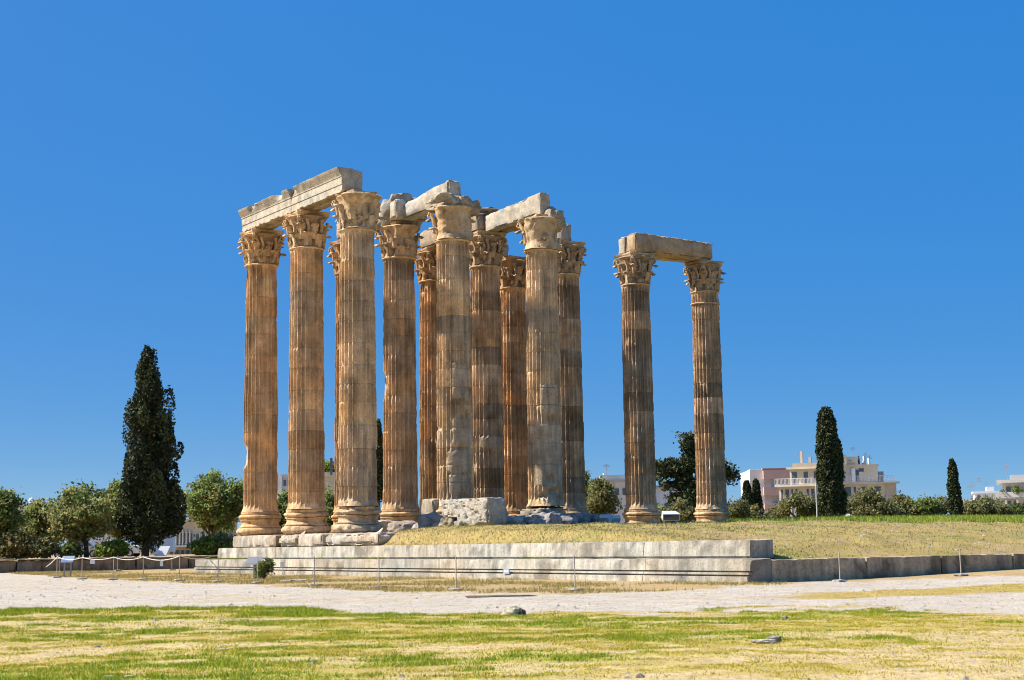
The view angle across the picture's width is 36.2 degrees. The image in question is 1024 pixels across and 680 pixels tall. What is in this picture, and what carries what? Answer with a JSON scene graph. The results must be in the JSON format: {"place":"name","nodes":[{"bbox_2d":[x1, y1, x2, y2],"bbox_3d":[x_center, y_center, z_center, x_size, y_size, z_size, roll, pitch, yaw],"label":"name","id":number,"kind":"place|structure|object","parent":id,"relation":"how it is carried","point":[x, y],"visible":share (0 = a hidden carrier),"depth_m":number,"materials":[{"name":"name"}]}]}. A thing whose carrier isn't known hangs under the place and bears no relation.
{"place":"outdoors","nodes":[
{"label":"outdoors","id":0,"kind":"place"},
{"bbox_2d":[0,553,1023,679],"bbox_3d":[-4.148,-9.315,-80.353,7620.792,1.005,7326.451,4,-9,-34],"label":"ground","id":1,"kind":"structure","parent":0,"point":[743,674],"depth_m":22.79,"materials":[{"name":"yellow plant"}]},
{"bbox_2d":[0,486,30,534],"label":"leafy tree","id":2,"kind":"object","parent":1,"relation":"on","point":[11,519],"visible":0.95,"depth_m":106.85,"materials":[{"name":"green plant"}]},
{"bbox_2d":[0,529,31,558],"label":"leafy shrub","id":3,"kind":"object","parent":1,"relation":"on","point":[11,547],"visible":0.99,"depth_m":104.94,"materials":[{"name":"green plant"}]},
{"bbox_2d":[22,531,58,558],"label":"leafy shrub","id":4,"kind":"object","parent":1,"relation":"on","point":[43,546],"visible":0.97,"depth_m":105.42,"materials":[{"name":"green plant"}]},
{"bbox_2d":[18,496,67,545],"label":"leafy tree","id":5,"kind":"object","parent":1,"relation":"on","point":[37,522],"visible":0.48,"depth_m":114.52,"materials":[{"name":"green plant"}]},
{"bbox_2d":[60,556,74,576],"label":"display stand","id":6,"kind":"object","parent":1,"relation":"on","point":[67,557],"visible":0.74,"depth_m":77.19,"materials":[{"name":"paint"}]},
{"bbox_2d":[54,537,86,557],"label":"leafy shrub","id":7,"kind":"object","parent":1,"relation":"on","point":[71,549],"visible":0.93,"depth_m":106.18,"materials":[{"name":"green plant"}]},
{"bbox_2d":[53,540,96,557],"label":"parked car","id":8,"kind":"object","parent":1,"relation":"on","point":[90,543],"visible":0.28,"depth_m":124.27,"materials":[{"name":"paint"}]},
{"bbox_2d":[38,478,115,556],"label":"leafy tree","id":9,"kind":"object","parent":1,"relation":"on","point":[80,513],"visible":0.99,"depth_m":107.26,"materials":[{"name":"green plant"}]},
{"bbox_2d":[0,555,217,572],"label":"garden wall","id":10,"kind":"structure","parent":1,"relation":"on","point":[31,565],"depth_m":101.14,"materials":[{"name":"grey stone"}]},
{"bbox_2d":[90,532,134,556],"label":"leafy shrub","id":11,"kind":"object","parent":1,"relation":"on","point":[119,547],"visible":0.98,"depth_m":105.52,"materials":[{"name":"green plant"}]},
{"bbox_2d":[100,473,141,539],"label":"leafy tree","id":12,"kind":"object","parent":1,"relation":"on","point":[113,491],"visible":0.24,"depth_m":111.64,"materials":[{"name":"green plant"}]},
{"bbox_2d":[107,540,141,556],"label":"parked car","id":13,"kind":"object","parent":1,"relation":"on","point":[134,552],"visible":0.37,"depth_m":125.94,"materials":[{"name":"paint"}]},
{"bbox_2d":[115,345,186,556],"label":"cypress tree","id":14,"kind":"object","parent":1,"relation":"on","point":[149,466],"visible":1,"depth_m":110.91,"materials":[{"name":"green plant"}]},
{"bbox_2d":[129,535,175,551],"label":"parked van","id":15,"kind":"object","parent":1,"relation":"on","point":[168,541],"visible":0.03,"depth_m":138.32,"materials":[{"name":"paint"}]},
{"bbox_2d":[154,546,169,555],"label":"white board","id":16,"kind":"object","parent":1,"relation":"on","point":[162,551],"visible":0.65,"depth_m":106.77,"materials":[{"name":"paint"}]},
{"bbox_2d":[150,519,239,554],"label":"house","id":17,"kind":"structure","parent":1,"relation":"on","point":[183,537],"depth_m":166.66,"materials":[{"name":"paint"}]},
{"bbox_2d":[186,532,232,554],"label":"leafy shrub","id":18,"kind":"object","parent":1,"relation":"on","point":[206,545],"visible":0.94,"depth_m":109.38,"materials":[{"name":"green plant"}]},
{"bbox_2d":[181,468,243,536],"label":"leafy tree","id":19,"kind":"object","parent":1,"relation":"on","point":[214,502],"visible":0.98,"depth_m":116.34,"materials":[{"name":"green plant"}]},
{"bbox_2d":[213,530,237,547],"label":"leafy shrub","id":20,"kind":"object","parent":1,"relation":"on","point":[222,537],"visible":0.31,"depth_m":110.33,"materials":[{"name":"green plant"}]},
{"bbox_2d":[247,556,262,578],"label":"display stand","id":21,"kind":"object","parent":1,"relation":"on","point":[251,560],"visible":0.75,"depth_m":65.80,"materials":[{"name":"paint"}]},
{"bbox_2d":[252,557,276,578],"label":"bush","id":22,"kind":"object","parent":1,"relation":"on","point":[265,567],"visible":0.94,"depth_m":65.21,"materials":[{"name":"green plant"}]},
{"bbox_2d":[277,490,287,534],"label":"leafy shrub","id":23,"kind":"object","parent":1,"relation":"on","point":[282,501],"visible":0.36,"depth_m":120.83,"materials":[{"name":"green plant"}]},
{"bbox_2d":[277,474,287,499],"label":"house","id":24,"kind":"structure","parent":1,"relation":"on","point":[282,482],"depth_m":229.07,"materials":[{"name":"paint"}]},
{"bbox_2d":[324,458,334,495],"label":"house","id":25,"kind":"structure","parent":1,"relation":"on","point":[329,471],"depth_m":224.88,"materials":[{"name":"paint"}]},
{"bbox_2d":[324,483,334,526],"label":"leafy shrub","id":26,"kind":"object","parent":1,"relation":"on","point":[329,500],"visible":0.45,"depth_m":122.70,"materials":[{"name":"green plant"}]},
{"bbox_2d":[376,418,382,519],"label":"cypress tree","id":27,"kind":"object","parent":1,"relation":"on","point":[379,453],"visible":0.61,"depth_m":129.35,"materials":[{"name":"green plant"}]},
{"bbox_2d":[7,570,791,593],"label":"dry grass","id":28,"kind":"structure","parent":1,"relation":"on","point":[558,586],"depth_m":53.69,"materials":[{"name":"beige plant"}]},
{"bbox_2d":[193,539,772,582],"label":"stepped platform","id":29,"kind":"structure","parent":1,"relation":"on","point":[740,561],"depth_m":58.04,"materials":[{"name":"grey stone"}]},
{"bbox_2d":[233,535,282,547],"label":"plinth block","id":30,"kind":"structure","parent":29,"relation":"on","point":[257,541],"depth_m":80.95,"materials":[{"name":"stone"}]},
{"bbox_2d":[236,227,286,535],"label":"corinthian column","id":31,"kind":"structure","parent":30,"relation":"on","point":[261,254],"depth_m":84.26,"materials":[{"name":"stone"}]},
{"bbox_2d":[279,531,304,546],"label":"plinth block","id":32,"kind":"structure","parent":29,"relation":"on","point":[288,540],"depth_m":78.04,"materials":[{"name":"stone"}]},
{"bbox_2d":[281,209,332,534],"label":"corinthian column","id":33,"kind":"structure","parent":32,"relation":"on","point":[306,509],"depth_m":79.72,"materials":[{"name":"stone"}]},
{"bbox_2d":[238,189,293,231],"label":"lintel beam","id":34,"kind":"structure","parent":33,"relation":"on","point":[272,210],"depth_m":83.44,"materials":[{"name":"stone"}]},
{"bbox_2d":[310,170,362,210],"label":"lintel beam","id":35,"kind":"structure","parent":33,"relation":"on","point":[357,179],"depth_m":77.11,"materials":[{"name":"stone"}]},
{"bbox_2d":[298,533,336,546],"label":"plinth block","id":36,"kind":"structure","parent":29,"relation":"on","point":[315,539],"depth_m":75.68,"materials":[{"name":"stone"}]},
{"bbox_2d":[0,519,1023,679],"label":"loose pebbles","id":37,"kind":"object","parent":1,"relation":"on","point":[641,675],"visible":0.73,"depth_m":36.18,"materials":[{"name":"stone"}]},
{"bbox_2d":[504,606,521,614],"bbox_3d":[0.032,5.406,31.171,0.320,0.235,0.488,-7,-9,38],"label":"field stone","id":38,"kind":"object","parent":1,"relation":"on","point":[512,610],"visible":0.71,"depth_m":31.04,"materials":[{"name":"stone"}]},
{"bbox_2d":[587,464,625,522],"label":"house","id":39,"kind":"structure","parent":1,"relation":"on","point":[618,481],"depth_m":209.07,"materials":[{"name":"paint"}]},
{"bbox_2d":[233,513,1023,559],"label":"grassy mound","id":40,"kind":"object","parent":1,"relation":"on","point":[874,552],"visible":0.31,"depth_m":59.36,"materials":[{"name":"beige plant"}]},
{"bbox_2d":[326,239,340,532],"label":"corinthian column","id":41,"kind":"structure","parent":40,"relation":"on","point":[334,255],"depth_m":87.66,"materials":[{"name":"stone"}]},
{"bbox_2d":[326,528,398,545],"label":"plinth block","id":42,"kind":"structure","parent":40,"relation":"on","point":[379,537],"depth_m":71.98,"materials":[{"name":"stone"}]},
{"bbox_2d":[330,189,384,532],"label":"corinthian column","id":43,"kind":"structure","parent":42,"relation":"on","point":[357,220],"depth_m":75.20,"materials":[{"name":"stone"}]},
{"bbox_2d":[291,167,353,211],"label":"lintel beam","id":44,"kind":"structure","parent":43,"relation":"on","point":[319,190],"depth_m":78.23,"materials":[{"name":"stone"}]},
{"bbox_2d":[378,519,397,531],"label":"fallen stone","id":45,"kind":"object","parent":40,"relation":"on","point":[384,523],"visible":0.2,"depth_m":77.81,"materials":[{"name":"stone"}]},
{"bbox_2d":[374,221,423,522],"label":"corinthian column","id":46,"kind":"structure","parent":40,"relation":"on","point":[398,244],"depth_m":82.83,"materials":[{"name":"stone"}]},
{"bbox_2d":[390,199,405,220],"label":"lintel beam","id":47,"kind":"structure","parent":46,"relation":"on","point":[396,209],"depth_m":83.19,"materials":[{"name":"stone"}]},
{"bbox_2d":[380,193,422,232],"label":"stone lintel","id":48,"kind":"object","parent":46,"relation":"on","point":[385,208],"visible":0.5,"depth_m":83.83,"materials":[{"name":"stone"}]},
{"bbox_2d":[387,520,416,531],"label":"fallen stone","id":49,"kind":"object","parent":40,"relation":"on","point":[394,526],"visible":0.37,"depth_m":76.92,"materials":[{"name":"stone"}]},
{"bbox_2d":[414,246,437,499],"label":"corinthian column","id":50,"kind":"structure","parent":40,"relation":"on","point":[426,265],"depth_m":90.48,"materials":[{"name":"stone"}]},
{"bbox_2d":[420,214,488,248],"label":"lintel beam","id":51,"kind":"structure","parent":50,"relation":"on","point":[427,240],"depth_m":90.83,"materials":[{"name":"stone"}]},
{"bbox_2d":[479,207,497,214],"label":"rubble mass","id":52,"kind":"object","parent":51,"relation":"on","point":[486,210],"visible":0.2,"depth_m":87.35,"materials":[{"name":"stone"}]},
{"bbox_2d":[419,499,438,514],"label":"pedestal block","id":53,"kind":"structure","parent":40,"relation":"on","point":[428,505],"depth_m":77.73,"materials":[{"name":"stone"}]},
{"bbox_2d":[418,511,442,527],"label":"fallen stone","id":54,"kind":"object","parent":40,"relation":"on","point":[427,520],"visible":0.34,"depth_m":74.90,"materials":[{"name":"stone"}]},
{"bbox_2d":[438,516,456,525],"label":"fallen stone","id":55,"kind":"object","parent":40,"relation":"on","point":[446,520],"visible":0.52,"depth_m":72.78,"materials":[{"name":"stone"}]},
{"bbox_2d":[426,202,475,514],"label":"corinthian column","id":56,"kind":"structure","parent":40,"relation":"on","point":[451,228],"depth_m":78.35,"materials":[{"name":"stone"}]},
{"bbox_2d":[402,180,460,220],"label":"lintel beam","id":57,"kind":"structure","parent":56,"relation":"on","point":[414,210],"depth_m":81.62,"materials":[{"name":"stone"}]},
{"bbox_2d":[425,192,460,213],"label":"rubble mass","id":58,"kind":"object","parent":56,"relation":"on","point":[438,199],"visible":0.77,"depth_m":79.07,"materials":[{"name":"stone"}]},
{"bbox_2d":[459,195,481,216],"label":"rubble mass","id":59,"kind":"object","parent":56,"relation":"on","point":[468,201],"visible":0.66,"depth_m":79.55,"materials":[{"name":"stone"}]},
{"bbox_2d":[441,497,505,525],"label":"limestone block","id":60,"kind":"structure","parent":40,"relation":"on","point":[477,511],"depth_m":71.14,"materials":[{"name":"white stone"}]},
{"bbox_2d":[469,230,508,514],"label":"corinthian column","id":61,"kind":"structure","parent":40,"relation":"on","point":[486,251],"depth_m":85.97,"materials":[{"name":"stone"}]},
{"bbox_2d":[499,255,527,515],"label":"corinthian column","id":62,"kind":"structure","parent":40,"relation":"on","point":[512,270],"depth_m":93.46,"materials":[{"name":"stone"}]},
{"bbox_2d":[506,515,525,524],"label":"fallen stone","id":63,"kind":"object","parent":40,"relation":"on","point":[519,519],"visible":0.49,"depth_m":74.67,"materials":[{"name":"stone"}]},
{"bbox_2d":[515,214,565,514],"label":"corinthian column","id":64,"kind":"structure","parent":40,"relation":"on","point":[541,241],"depth_m":81.39,"materials":[{"name":"stone"}]},
{"bbox_2d":[485,192,549,231],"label":"lintel beam","id":65,"kind":"structure","parent":64,"relation":"on","point":[513,214],"depth_m":84.42,"materials":[{"name":"stone"}]},
{"bbox_2d":[543,206,565,231],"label":"rubble mass","id":66,"kind":"object","parent":64,"relation":"on","point":[551,211],"visible":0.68,"depth_m":82.48,"materials":[{"name":"stone"}]},
{"bbox_2d":[520,507,561,515],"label":"pedestal block","id":67,"kind":"structure","parent":40,"relation":"on","point":[526,512],"depth_m":80.03,"materials":[{"name":"stone"}]},
{"bbox_2d":[529,512,562,524],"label":"fallen stone","id":68,"kind":"object","parent":40,"relation":"on","point":[551,518],"visible":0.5,"depth_m":75.78,"materials":[{"name":"stone"}]},
{"bbox_2d":[556,239,588,514],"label":"corinthian column","id":69,"kind":"structure","parent":40,"relation":"on","point":[570,255],"depth_m":88.92,"materials":[{"name":"stone"}]},
{"bbox_2d":[557,224,570,240],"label":"lintel beam","id":70,"kind":"structure","parent":69,"relation":"on","point":[564,233],"depth_m":90.26,"materials":[{"name":"stone"}]},
{"bbox_2d":[567,512,591,524],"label":"fallen stone","id":71,"kind":"object","parent":40,"relation":"on","point":[582,518],"visible":0.41,"depth_m":77.61,"materials":[{"name":"stone"}]},
{"bbox_2d":[585,470,590,503],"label":"leafy shrub","id":72,"kind":"object","parent":40,"relation":"on","point":[587,477],"visible":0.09,"depth_m":149.01,"materials":[{"name":"green plant"}]},
{"bbox_2d":[586,475,624,514],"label":"olive tree","id":73,"kind":"object","parent":40,"relation":"on","point":[603,498],"visible":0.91,"depth_m":110.81,"materials":[{"name":"green plant"}]},
{"bbox_2d":[599,514,612,522],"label":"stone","id":74,"kind":"object","parent":40,"relation":"on","point":[606,517],"visible":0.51,"depth_m":89.28,"materials":[{"name":"stone"}]},
{"bbox_2d":[613,251,660,522],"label":"corinthian column","id":75,"kind":"structure","parent":40,"relation":"on","point":[634,273],"depth_m":92.82,"materials":[{"name":"stone"}]},
{"bbox_2d":[627,232,712,260],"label":"lintel beam","id":76,"kind":"structure","parent":75,"relation":"on","point":[669,247],"depth_m":95.18,"materials":[{"name":"stone"}]},
{"bbox_2d":[661,511,679,521],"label":"floodlight","id":77,"kind":"object","parent":40,"relation":"on","point":[670,516],"visible":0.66,"depth_m":90.68,"materials":[{"name":"paint"}]},
{"bbox_2d":[657,495,695,522],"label":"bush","id":78,"kind":"object","parent":40,"relation":"on","point":[686,514],"visible":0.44,"depth_m":108.99,"materials":[{"name":"green plant"}]},
{"bbox_2d":[655,431,741,522],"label":"pine tree","id":79,"kind":"object","parent":40,"relation":"on","point":[682,470],"visible":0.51,"depth_m":121.27,"materials":[{"name":"green plant"}]},
{"bbox_2d":[683,259,729,522],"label":"corinthian column","id":80,"kind":"structure","parent":40,"relation":"on","point":[704,279],"depth_m":95.87,"materials":[{"name":"stone"}]},
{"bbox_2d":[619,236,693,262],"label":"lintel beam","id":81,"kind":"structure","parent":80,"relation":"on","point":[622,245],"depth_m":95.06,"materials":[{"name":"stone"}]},
{"bbox_2d":[727,495,752,518],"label":"olive tree","id":82,"kind":"object","parent":40,"relation":"on","point":[738,509],"visible":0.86,"depth_m":108.73,"materials":[{"name":"green plant"}]},
{"bbox_2d":[740,479,754,517],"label":"cypress tree","id":83,"kind":"object","parent":40,"relation":"on","point":[747,493],"visible":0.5,"depth_m":127.14,"materials":[{"name":"green plant"}]},
{"bbox_2d":[752,478,764,515],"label":"cypress tree","id":84,"kind":"object","parent":40,"relation":"on","point":[756,488],"visible":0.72,"depth_m":127.64,"materials":[{"name":"green plant"}]},
{"bbox_2d":[748,503,790,518],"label":"bush","id":85,"kind":"object","parent":40,"relation":"on","point":[772,511],"visible":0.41,"depth_m":111.34,"materials":[{"name":"green plant"}]},
{"bbox_2d":[774,490,818,517],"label":"olive tree","id":86,"kind":"object","parent":40,"relation":"on","point":[802,504],"visible":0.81,"depth_m":107.66,"materials":[{"name":"green plant"}]},
{"bbox_2d":[814,406,847,516],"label":"cypress tree","id":87,"kind":"object","parent":40,"relation":"on","point":[832,499],"visible":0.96,"depth_m":105.17,"materials":[{"name":"green plant"}]},
{"bbox_2d":[845,484,905,516],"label":"olive tree","id":88,"kind":"object","parent":40,"relation":"on","point":[869,501],"visible":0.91,"depth_m":108.61,"materials":[{"name":"green plant"}]},
{"bbox_2d":[886,490,915,515],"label":"bush","id":89,"kind":"object","parent":40,"relation":"on","point":[902,498],"visible":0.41,"depth_m":110.76,"materials":[{"name":"green plant"}]},
{"bbox_2d":[902,493,944,515],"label":"bush","id":90,"kind":"object","parent":40,"relation":"on","point":[927,505],"visible":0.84,"depth_m":109.81,"materials":[{"name":"green plant"}]},
{"bbox_2d":[932,495,948,514],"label":"olive tree","id":91,"kind":"object","parent":40,"relation":"on","point":[944,503],"visible":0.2,"depth_m":111.85,"materials":[{"name":"green plant"}]},
{"bbox_2d":[946,458,963,515],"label":"cypress tree","id":92,"kind":"object","parent":40,"relation":"on","point":[955,498],"visible":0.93,"depth_m":107.25,"materials":[{"name":"green plant"}]},
{"bbox_2d":[962,491,1017,515],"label":"olive tree","id":93,"kind":"object","parent":40,"relation":"on","point":[985,505],"visible":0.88,"depth_m":108.52,"materials":[{"name":"green plant"}]},
{"bbox_2d":[1008,500,1023,515],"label":"olive tree","id":94,"kind":"object","parent":40,"relation":"on","point":[1018,508],"visible":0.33,"depth_m":109.66,"materials":[{"name":"green plant"}]},
{"bbox_2d":[656,485,685,506],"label":"house","id":95,"kind":"structure","parent":1,"relation":"on","point":[660,493],"depth_m":213.99,"materials":[{"name":"paint"}]},
{"bbox_2d":[750,639,777,643],"bbox_3d":[3.621,4.331,22.456,0.375,0.082,0.275,0,-7,-5],"label":"field stone","id":96,"kind":"object","parent":1,"relation":"on","point":[764,641],"visible":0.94,"depth_m":22.35,"materials":[{"name":"stone"}]},
{"bbox_2d":[740,468,789,516],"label":"apartment building","id":97,"kind":"structure","parent":1,"relation":"on","point":[767,478],"depth_m":283.75,"materials":[{"name":"paint"}]},
{"bbox_2d":[774,451,818,516],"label":"apartment building","id":98,"kind":"structure","parent":1,"relation":"on","point":[802,476],"depth_m":251.67,"materials":[{"name":"paint"}]},
{"bbox_2d":[843,447,899,503],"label":"apartment building","id":99,"kind":"structure","parent":1,"relation":"on","point":[862,476],"depth_m":255.57,"materials":[{"name":"paint"}]},
{"bbox_2d":[771,553,1023,581],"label":"retaining wall","id":100,"kind":"structure","parent":1,"relation":"on","point":[808,569],"depth_m":51.35,"materials":[{"name":"grey stone"}]},
{"bbox_2d":[963,477,998,503],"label":"apartment building","id":101,"kind":"structure","parent":1,"relation":"on","point":[989,492],"depth_m":235.65,"materials":[{"name":"paint"}]},
{"bbox_2d":[995,463,1023,504],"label":"apartment building","id":102,"kind":"structure","parent":1,"relation":"on","point":[1012,488],"depth_m":213.93,"materials":[{"name":"paint"}]},
{"bbox_2d":[0,573,1023,615],"bbox_3d":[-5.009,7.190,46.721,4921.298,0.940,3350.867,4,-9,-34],"label":"gravel path","id":103,"kind":"structure","parent":0,"point":[635,605],"depth_m":39.83,"materials":[{"name":"beige gravel"}]},
{"bbox_2d":[465,595,537,597],"bbox_3d":[-0.270,6.632,40.514,1.919,0.070,0.254,-1,-7,-1],"label":"field stone","id":104,"kind":"object","parent":103,"relation":"on","point":[475,596],"visible":0.88,"depth_m":40.41,"materials":[{"name":"stone"}]},
{"bbox_2d":[0,0,1023,546],"label":"sky","id":105,"kind":"structure","parent":0,"point":[854,169],"materials":[{"name":"blue"}]},
{"bbox_2d":[726,513,1023,522],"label":"crest grass","id":106,"kind":"structure","parent":0,"point":[989,518],"depth_m":75.02,"materials":[{"name":"green plant"}]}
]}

